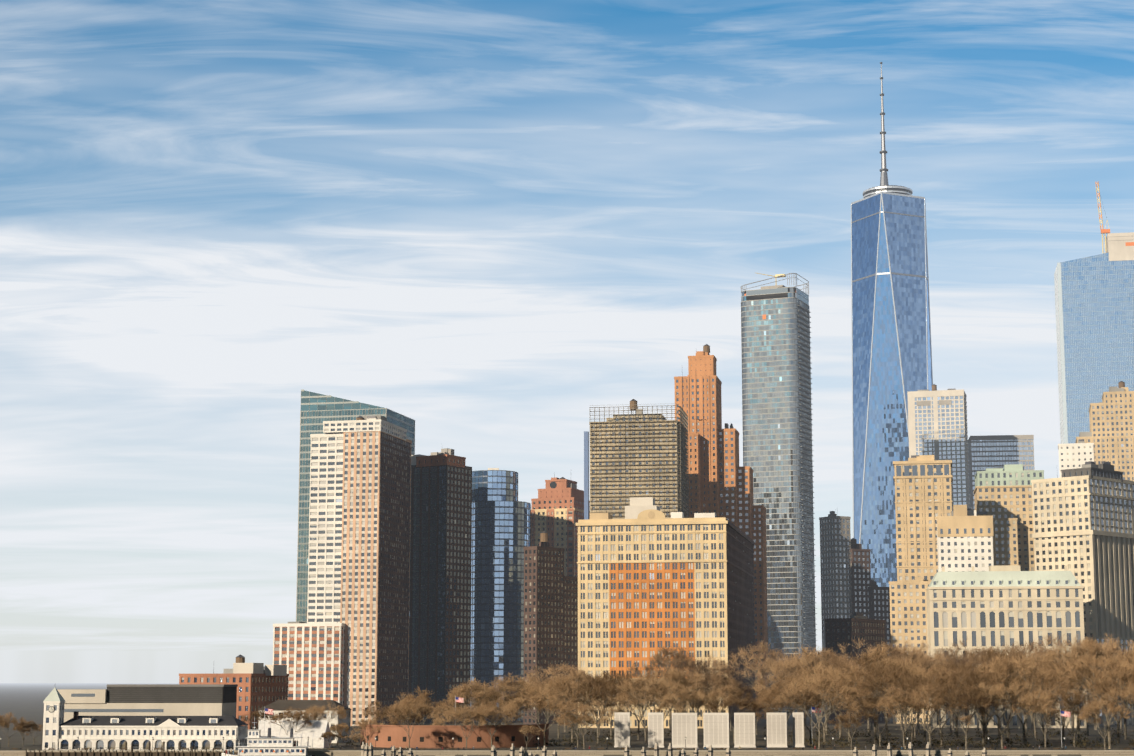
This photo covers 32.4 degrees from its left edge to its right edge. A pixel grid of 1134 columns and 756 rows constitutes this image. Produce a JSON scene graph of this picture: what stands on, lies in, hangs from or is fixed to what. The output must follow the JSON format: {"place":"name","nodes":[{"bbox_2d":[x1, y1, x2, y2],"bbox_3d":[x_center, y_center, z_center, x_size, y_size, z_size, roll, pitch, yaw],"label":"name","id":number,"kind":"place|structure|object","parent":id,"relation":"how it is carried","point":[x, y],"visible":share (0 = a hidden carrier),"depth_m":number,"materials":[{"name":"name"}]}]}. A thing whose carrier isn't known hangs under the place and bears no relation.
{"place":"outdoors","nodes":[
{"label":"outdoors","id":0,"kind":"place"},
{"bbox_2d":[179,654,288,729],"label":"brick building","id":1,"kind":"structure","parent":0,"point":[260,685],"depth_m":812.03,"materials":[{"name":"brick"}]},
{"bbox_2d":[258,700,351,742],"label":"building","id":2,"kind":"structure","parent":0,"point":[277,706],"depth_m":671.55,"materials":[{"name":"paint"}]},
{"bbox_2d":[273,415,411,725],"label":"brick tower","id":3,"kind":"structure","parent":0,"point":[347,644],"depth_m":939.63,"materials":[{"name":"brick"}]},
{"bbox_2d":[296,389,414,622],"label":"slanted glass tower","id":4,"kind":"structure","parent":0,"point":[317,410],"depth_m":1010.50,"materials":[{"name":"teal glass"}]},
{"bbox_2d":[531,472,589,576],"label":"apartment building","id":5,"kind":"structure","parent":0,"point":[557,511],"depth_m":1142.89,"materials":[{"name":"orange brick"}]},
{"bbox_2d":[0,683,1133,750],"bbox_3d":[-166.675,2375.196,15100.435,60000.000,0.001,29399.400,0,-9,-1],"label":"ground","id":6,"kind":"structure","parent":0,"point":[22,700],"depth_m":759.63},
{"bbox_2d":[27,688,247,750],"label":"pier building","id":7,"kind":"structure","parent":6,"relation":"on","point":[140,732],"depth_m":595.87,"materials":[{"name":"white paint"}]},
{"bbox_2d":[57,684,237,721],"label":"building","id":8,"kind":"structure","parent":6,"relation":"on","point":[166,700],"depth_m":697.57,"materials":[{"name":"concrete"}]},
{"bbox_2d":[268,707,313,733],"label":"tree","id":9,"kind":"object","parent":6,"relation":"on","point":[296,715],"visible":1,"depth_m":615.94,"materials":[{"name":"brown plant"}]},
{"bbox_2d":[258,720,330,747],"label":"event tent","id":10,"kind":"object","parent":6,"relation":"on","point":[316,730],"visible":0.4,"depth_m":617.46,"materials":[{"name":"fabric"}]},
{"bbox_2d":[301,701,346,721],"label":"tree","id":11,"kind":"object","parent":6,"relation":"on","point":[314,714],"visible":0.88,"depth_m":627.46,"materials":[{"name":"brown plant"}]},
{"bbox_2d":[387,697,442,724],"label":"tree","id":12,"kind":"object","parent":6,"relation":"on","point":[416,707],"visible":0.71,"depth_m":627.76,"materials":[{"name":"brown plant"}]},
{"bbox_2d":[408,448,471,723],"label":"high-rise building","id":13,"kind":"structure","parent":6,"relation":"on","point":[440,584],"depth_m":989.53,"materials":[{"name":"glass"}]},
{"bbox_2d":[360,724,548,747],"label":"fort","id":14,"kind":"structure","parent":6,"relation":"on","point":[429,736],"depth_m":616.51,"materials":[{"name":"red stone"}]},
{"bbox_2d":[443,703,486,748],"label":"tree","id":15,"kind":"object","parent":6,"relation":"on","point":[462,712],"visible":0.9,"depth_m":606.96,"materials":[{"name":"brown plant"}]},
{"bbox_2d":[441,678,508,724],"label":"tree","id":16,"kind":"object","parent":6,"relation":"on","point":[465,689],"visible":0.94,"depth_m":661.28,"materials":[{"name":"brown plant"}]},
{"bbox_2d":[473,702,520,746],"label":"tree","id":17,"kind":"object","parent":6,"relation":"on","point":[491,712],"visible":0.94,"depth_m":609.66,"materials":[{"name":"brown plant"}]},
{"bbox_2d":[470,468,530,721],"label":"blue glass building","id":18,"kind":"structure","parent":6,"relation":"on","point":[501,526],"depth_m":1025.82,"materials":[{"name":"glass"}]},
{"bbox_2d":[471,673,540,724],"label":"tree","id":19,"kind":"object","parent":6,"relation":"on","point":[510,689],"visible":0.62,"depth_m":712.49,"materials":[{"name":"brown plant"}]},
{"bbox_2d":[501,685,574,746],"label":"tree","id":20,"kind":"object","parent":6,"relation":"on","point":[546,703],"visible":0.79,"depth_m":625.48,"materials":[{"name":"brown plant"}]},
{"bbox_2d":[523,531,577,723],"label":"dark brick building","id":21,"kind":"structure","parent":6,"relation":"on","point":[550,613],"depth_m":977.51,"materials":[{"name":"brick"}]},
{"bbox_2d":[528,663,595,731],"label":"tree","id":22,"kind":"object","parent":6,"relation":"on","point":[560,669],"visible":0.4,"depth_m":817.85,"materials":[{"name":"brown plant"}]},
{"bbox_2d":[537,671,614,742],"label":"tree","id":23,"kind":"object","parent":6,"relation":"on","point":[557,684],"visible":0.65,"depth_m":669.96,"materials":[{"name":"brown plant"}]},
{"bbox_2d":[553,699,617,748],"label":"tree","id":24,"kind":"object","parent":6,"relation":"on","point":[601,720],"visible":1,"depth_m":609.57,"materials":[{"name":"brown plant"}]},
{"bbox_2d":[565,674,632,742],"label":"tree","id":25,"kind":"object","parent":6,"relation":"on","point":[597,691],"visible":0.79,"depth_m":661.86,"materials":[{"name":"brown plant"}]},
{"bbox_2d":[614,712,630,746],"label":"memorial pylon","id":26,"kind":"object","parent":6,"relation":"on","point":[621,729],"visible":0.94,"depth_m":623.07,"materials":[{"name":"white stone"}]},
{"bbox_2d":[596,669,649,738],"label":"tree","id":27,"kind":"object","parent":6,"relation":"on","point":[606,678],"visible":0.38,"depth_m":711.27,"materials":[{"name":"brown plant"}]},
{"bbox_2d":[584,399,688,518],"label":"office building","id":28,"kind":"structure","parent":6,"relation":"on","point":[638,453],"depth_m":1006.35,"materials":[{"name":"concrete"}]},
{"bbox_2d":[602,674,670,739],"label":"tree","id":29,"kind":"object","parent":6,"relation":"on","point":[641,685],"visible":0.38,"depth_m":704.58,"materials":[{"name":"brown plant"}]},
{"bbox_2d":[610,676,686,743],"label":"tree","id":30,"kind":"object","parent":6,"relation":"on","point":[640,701],"visible":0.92,"depth_m":657.70,"materials":[{"name":"brown plant"}]},
{"bbox_2d":[648,712,663,747],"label":"memorial pylon","id":31,"kind":"object","parent":6,"relation":"on","point":[655,727],"visible":0.92,"depth_m":621.21,"materials":[{"name":"white stone"}]},
{"bbox_2d":[576,497,755,727],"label":"building","id":32,"kind":"structure","parent":6,"relation":"on","point":[652,578],"depth_m":889.94,"materials":[{"name":"brick"}]},
{"bbox_2d":[627,665,707,719],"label":"tree","id":33,"kind":"object","parent":6,"relation":"on","point":[672,672],"visible":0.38,"depth_m":713.59,"materials":[{"name":"brown plant"}]},
{"bbox_2d":[625,643,716,731],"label":"tree","id":34,"kind":"object","parent":6,"relation":"on","point":[658,658],"visible":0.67,"depth_m":809.80,"materials":[{"name":"brown plant"}]},
{"bbox_2d":[657,682,704,712],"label":"tree","id":35,"kind":"object","parent":6,"relation":"on","point":[681,691],"visible":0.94,"depth_m":671.32,"materials":[{"name":"brown plant"}]},
{"bbox_2d":[672,713,697,747],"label":"memorial pylon","id":36,"kind":"object","parent":6,"relation":"on","point":[684,725],"visible":0.96,"depth_m":617.34,"materials":[{"name":"white stone"}]},
{"bbox_2d":[656,669,719,716],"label":"tree","id":37,"kind":"object","parent":6,"relation":"on","point":[705,695],"visible":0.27,"depth_m":712.24,"materials":[{"name":"brown plant"}]},
{"bbox_2d":[678,664,746,712],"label":"tree","id":38,"kind":"object","parent":6,"relation":"on","point":[719,681],"visible":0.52,"depth_m":759.17,"materials":[{"name":"brown plant"}]},
{"bbox_2d":[703,713,729,746],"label":"memorial pylon","id":39,"kind":"object","parent":6,"relation":"on","point":[716,729],"visible":1,"depth_m":617.47,"materials":[{"name":"white stone"}]},
{"bbox_2d":[674,344,768,718],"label":"skyscraper","id":40,"kind":"structure","parent":6,"relation":"on","point":[720,482],"depth_m":1099.54,"materials":[{"name":"brick"}]},
{"bbox_2d":[702,687,765,742],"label":"tree","id":41,"kind":"object","parent":6,"relation":"on","point":[747,705],"visible":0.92,"depth_m":670.39,"materials":[{"name":"brown plant"}]},
{"bbox_2d":[734,713,755,746],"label":"memorial pylon","id":42,"kind":"object","parent":6,"relation":"on","point":[744,729],"visible":0.98,"depth_m":618.55,"materials":[{"name":"white stone"}]},
{"bbox_2d":[715,640,799,710],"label":"tree","id":43,"kind":"object","parent":6,"relation":"on","point":[773,660],"visible":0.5,"depth_m":824.55,"materials":[{"name":"brown plant"}]},
{"bbox_2d":[766,713,787,746],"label":"memorial pylon","id":44,"kind":"object","parent":6,"relation":"on","point":[776,729],"visible":0.98,"depth_m":620.63,"materials":[{"name":"white stone"}]},
{"bbox_2d":[749,673,821,719],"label":"tree","id":45,"kind":"object","parent":6,"relation":"on","point":[766,694],"visible":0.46,"depth_m":665.66,"materials":[{"name":"brown plant"}]},
{"bbox_2d":[751,644,842,711],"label":"tree","id":46,"kind":"object","parent":6,"relation":"on","point":[816,659],"visible":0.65,"depth_m":762.10,"materials":[{"name":"brown plant"}]},
{"bbox_2d":[792,712,804,746],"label":"memorial pylon","id":47,"kind":"object","parent":6,"relation":"on","point":[798,729],"visible":0.96,"depth_m":623.69,"materials":[{"name":"white stone"}]},
{"bbox_2d":[763,684,858,746],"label":"tree","id":48,"kind":"object","parent":6,"relation":"on","point":[782,705],"visible":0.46,"depth_m":628.25,"materials":[{"name":"brown plant"}]},
{"bbox_2d":[777,645,860,734],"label":"tree","id":49,"kind":"object","parent":6,"relation":"on","point":[829,654],"visible":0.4,"depth_m":770.36,"materials":[{"name":"brown plant"}]},
{"bbox_2d":[775,673,863,748],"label":"tree","id":50,"kind":"object","parent":6,"relation":"on","point":[844,689],"visible":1,"depth_m":604.82,"materials":[{"name":"brown plant"}]},
{"bbox_2d":[810,663,869,745],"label":"tree","id":51,"kind":"object","parent":6,"relation":"on","point":[851,682],"visible":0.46,"depth_m":635.55,"materials":[{"name":"brown plant"}]},
{"bbox_2d":[789,663,900,738],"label":"tree","id":52,"kind":"object","parent":6,"relation":"on","point":[816,672],"visible":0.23,"depth_m":703.50,"materials":[{"name":"brown plant"}]},
{"bbox_2d":[567,727,1132,737],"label":"park shrubs","id":53,"kind":"object","parent":6,"relation":"on","point":[905,735],"visible":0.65,"depth_m":737.57,"materials":[{"name":"plant"}]},
{"bbox_2d":[829,697,878,749],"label":"tree","id":54,"kind":"object","parent":6,"relation":"on","point":[842,718],"visible":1,"depth_m":598.78,"materials":[{"name":"brown plant"}]},
{"bbox_2d":[819,511,892,716],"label":"building","id":55,"kind":"structure","parent":6,"relation":"on","point":[849,587],"depth_m":1170.34,"materials":[{"name":"grey concrete"}]},
{"bbox_2d":[848,647,919,742],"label":"tree","id":56,"kind":"object","parent":6,"relation":"on","point":[881,668],"visible":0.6,"depth_m":663.33,"materials":[{"name":"brown plant"}]},
{"bbox_2d":[859,643,919,739],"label":"tree","id":57,"kind":"object","parent":6,"relation":"on","point":[884,660],"visible":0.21,"depth_m":710.97,"materials":[{"name":"brown plant"}]},
{"bbox_2d":[851,62,932,586],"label":"skyscraper","id":58,"kind":"structure","parent":6,"relation":"on","point":[891,338],"depth_m":1639.41,"materials":[{"name":"blue glass"}]},
{"bbox_2d":[874,684,920,749],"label":"tree","id":59,"kind":"object","parent":6,"relation":"on","point":[903,700],"visible":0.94,"depth_m":597.61,"materials":[{"name":"brown plant"}]},
{"bbox_2d":[856,667,945,743],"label":"tree","id":60,"kind":"object","parent":6,"relation":"on","point":[912,682],"visible":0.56,"depth_m":623.59,"materials":[{"name":"brown plant"}]},
{"bbox_2d":[861,642,940,735],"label":"tree","id":61,"kind":"object","parent":6,"relation":"on","point":[913,657],"visible":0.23,"depth_m":761.75,"materials":[{"name":"brown plant"}]},
{"bbox_2d":[883,662,950,741],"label":"tree","id":62,"kind":"object","parent":6,"relation":"on","point":[918,670],"visible":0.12,"depth_m":677.11,"materials":[{"name":"brown plant"}]},
{"bbox_2d":[884,682,972,746],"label":"tree","id":63,"kind":"object","parent":6,"relation":"on","point":[925,703],"visible":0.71,"depth_m":599.57,"materials":[{"name":"brown plant"}]},
{"bbox_2d":[901,637,959,730],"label":"tree","id":64,"kind":"object","parent":6,"relation":"on","point":[936,660],"visible":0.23,"depth_m":826.29,"materials":[{"name":"brown plant"}]},
{"bbox_2d":[917,665,986,744],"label":"tree","id":65,"kind":"object","parent":6,"relation":"on","point":[933,678],"visible":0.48,"depth_m":633.11,"materials":[{"name":"brown plant"}]},
{"bbox_2d":[789,734,1133,744],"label":"park shrubs","id":66,"kind":"object","parent":6,"relation":"on","point":[968,739],"visible":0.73,"depth_m":648.66,"materials":[{"name":"plant"}]},
{"bbox_2d":[928,670,997,749],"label":"tree","id":67,"kind":"object","parent":6,"relation":"on","point":[969,693],"visible":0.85,"depth_m":598.89,"materials":[{"name":"brown plant"}]},
{"bbox_2d":[924,653,1010,738],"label":"tree","id":68,"kind":"object","parent":6,"relation":"on","point":[953,666],"visible":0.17,"depth_m":711.22,"materials":[{"name":"brown plant"}]},
{"bbox_2d":[808,736,1133,746],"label":"park shrubs","id":69,"kind":"object","parent":6,"relation":"on","point":[1007,740],"visible":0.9,"depth_m":619.48,"materials":[{"name":"plant"}]},
{"bbox_2d":[927,639,1027,729],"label":"tree","id":70,"kind":"object","parent":6,"relation":"on","point":[969,654],"visible":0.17,"depth_m":851.79,"materials":[{"name":"brown plant"}]},
{"bbox_2d":[935,663,1035,746],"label":"tree","id":71,"kind":"object","parent":6,"relation":"on","point":[971,675],"visible":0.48,"depth_m":625.77,"materials":[{"name":"brown plant"}]},
{"bbox_2d":[957,679,1053,748],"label":"tree","id":72,"kind":"object","parent":6,"relation":"on","point":[1000,692],"visible":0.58,"depth_m":608.55,"materials":[{"name":"brown plant"}]},
{"bbox_2d":[926,565,1086,727],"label":"building","id":73,"kind":"structure","parent":6,"relation":"on","point":[1002,605],"depth_m":892.78,"materials":[{"name":"stone"}]},
{"bbox_2d":[966,646,1048,738],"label":"tree","id":74,"kind":"object","parent":6,"relation":"on","point":[989,655],"visible":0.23,"depth_m":712.52,"materials":[{"name":"brown plant"}]},
{"bbox_2d":[976,651,1045,739],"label":"tree","id":75,"kind":"object","parent":6,"relation":"on","point":[1030,668],"visible":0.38,"depth_m":673.38,"materials":[{"name":"brown plant"}]},
{"bbox_2d":[961,654,1073,746],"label":"tree","id":76,"kind":"object","parent":6,"relation":"on","point":[1006,666],"visible":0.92,"depth_m":626.08,"materials":[{"name":"brown plant"}]},
{"bbox_2d":[1010,686,1058,748],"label":"tree","id":77,"kind":"object","parent":6,"relation":"on","point":[1049,696],"visible":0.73,"depth_m":609.89,"materials":[{"name":"brown plant"}]},
{"bbox_2d":[1005,684,1082,742],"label":"tree","id":78,"kind":"object","parent":6,"relation":"on","point":[1055,701],"visible":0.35,"depth_m":659.64,"materials":[{"name":"brown plant"}]},
{"bbox_2d":[1011,656,1105,742],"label":"tree","id":79,"kind":"object","parent":6,"relation":"on","point":[1030,674],"visible":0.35,"depth_m":674.83,"materials":[{"name":"brown plant"}]},
{"bbox_2d":[1026,632,1104,730],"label":"tree","id":80,"kind":"object","parent":6,"relation":"on","point":[1034,654],"visible":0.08,"depth_m":822.04,"materials":[{"name":"brown plant"}]},
{"bbox_2d":[1018,635,1118,738],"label":"tree","id":81,"kind":"object","parent":6,"relation":"on","point":[1079,651],"visible":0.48,"depth_m":712.30,"materials":[{"name":"brown plant"}]},
{"bbox_2d":[1041,691,1101,746],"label":"tree","id":82,"kind":"object","parent":6,"relation":"on","point":[1066,704],"visible":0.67,"depth_m":631.57,"materials":[{"name":"brown plant"}]},
{"bbox_2d":[1058,439,1093,477],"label":"building","id":83,"kind":"structure","parent":6,"relation":"on","point":[1076,455],"depth_m":1149.37,"materials":[{"name":"paint"}]},
{"bbox_2d":[1061,633,1133,730],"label":"tree","id":84,"kind":"object","parent":6,"relation":"on","point":[1116,648],"visible":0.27,"depth_m":773.43,"materials":[{"name":"brown plant"}]},
{"bbox_2d":[1063,652,1133,746],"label":"tree","id":85,"kind":"object","parent":6,"relation":"on","point":[1094,662],"visible":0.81,"depth_m":634.78,"materials":[{"name":"brown plant"}]},
{"bbox_2d":[1067,641,1133,739],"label":"tree","id":86,"kind":"object","parent":6,"relation":"on","point":[1125,725],"visible":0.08,"depth_m":708.20,"materials":[{"name":"brown plant"}]},
{"bbox_2d":[1070,650,1133,743],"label":"tree","id":87,"kind":"object","parent":6,"relation":"on","point":[1118,722],"visible":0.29,"depth_m":661.37,"materials":[{"name":"brown plant"}]},
{"bbox_2d":[1077,695,1132,749],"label":"tree","id":88,"kind":"object","parent":6,"relation":"on","point":[1084,715],"visible":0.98,"depth_m":602.01,"materials":[{"name":"brown plant"}]},
{"bbox_2d":[1088,669,1133,716],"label":"tree","id":89,"kind":"object","parent":6,"relation":"on","point":[1105,685],"visible":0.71,"depth_m":623.01,"materials":[{"name":"brown plant"}]},
{"bbox_2d":[0,0,1133,682],"label":"sky","id":90,"kind":"structure","parent":0,"point":[485,225],"materials":[{"name":"blue"}]},
{"bbox_2d":[741,273,816,713],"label":"building","id":91,"kind":"structure","parent":0,"point":[776,393],"depth_m":1306.11,"materials":[{"name":"grey glass"}]},
{"bbox_2d":[825,613,887,723],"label":"dark low building blocks","id":92,"kind":"structure","parent":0,"point":[841,631],"depth_m":986.12,"materials":[{"name":"brick"}]},
{"bbox_2d":[889,455,952,723],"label":"beige tower","id":93,"kind":"structure","parent":0,"point":[923,493],"depth_m":1001.17,"materials":[{"name":"stone"}]},
{"bbox_2d":[907,384,969,510],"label":"skyscraper","id":94,"kind":"structure","parent":0,"point":[937,425],"depth_m":1507.26,"materials":[{"name":"glass"}]},
{"bbox_2d":[936,505,993,571],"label":"building","id":95,"kind":"structure","parent":0,"point":[964,538],"depth_m":955.02,"materials":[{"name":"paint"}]},
{"bbox_2d":[968,435,1034,509],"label":"office building","id":96,"kind":"structure","parent":0,"point":[990,451],"depth_m":1563.87,"materials":[{"name":"glass"}]},
{"bbox_2d":[973,464,1043,570],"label":"building","id":97,"kind":"structure","parent":0,"point":[1002,496],"depth_m":1053.91,"materials":[{"name":"beige stone"}]},
{"bbox_2d":[1031,461,1133,724],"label":"building","id":98,"kind":"structure","parent":0,"point":[1083,521],"depth_m":959.63,"materials":[{"name":"stone"}]},
{"bbox_2d":[1054,181,1133,443],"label":"glass tower","id":99,"kind":"structure","parent":0,"point":[1094,301],"depth_m":1714.13,"materials":[{"name":"blue glass"},{"name":"light metal"}]},
{"bbox_2d":[1075,381,1133,480],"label":"stepped tower","id":100,"kind":"structure","parent":0,"point":[1110,435],"depth_m":1258.07,"materials":[{"name":"beige stone"}]},
{"label":"water","id":101,"kind":"structure","parent":0,"visible":0},
{"bbox_2d":[26,745,237,755],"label":"pier fender","id":102,"kind":"object","parent":101,"relation":"in","point":[132,753],"visible":0.88,"depth_m":574.01,"materials":[{"name":"wood"}]},
{"bbox_2d":[222,717,311,755],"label":"ferry boat","id":103,"kind":"object","parent":101,"relation":"on","point":[259,745],"visible":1,"depth_m":567.48,"materials":[{"name":"white paint"}]},
{"bbox_2d":[0,750,1133,755],"bbox_3d":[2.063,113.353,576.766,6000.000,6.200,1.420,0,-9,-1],"label":"seawall","id":104,"kind":"object","parent":101,"relation":"in","point":[736,753],"visible":0.62,"depth_m":576.99,"materials":[{"name":"concrete"}]},
{"bbox_2d":[0,747,1133,750],"bbox_3d":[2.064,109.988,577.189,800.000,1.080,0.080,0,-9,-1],"label":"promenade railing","id":105,"kind":"object","parent":104,"relation":"on","point":[147,749],"visible":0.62,"depth_m":577.74,"materials":[{"name":"metal"}]},
{"bbox_2d":[624,743,730,755],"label":"mooring piles","id":106,"kind":"object","parent":101,"relation":"on","point":[683,752],"visible":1,"depth_m":570.82,"materials":[{"name":"wood"}]},
{"bbox_2d":[853,742,986,755],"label":"mooring piles","id":107,"kind":"object","parent":101,"relation":"on","point":[910,750],"visible":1,"depth_m":571.25,"materials":[{"name":"wood"}]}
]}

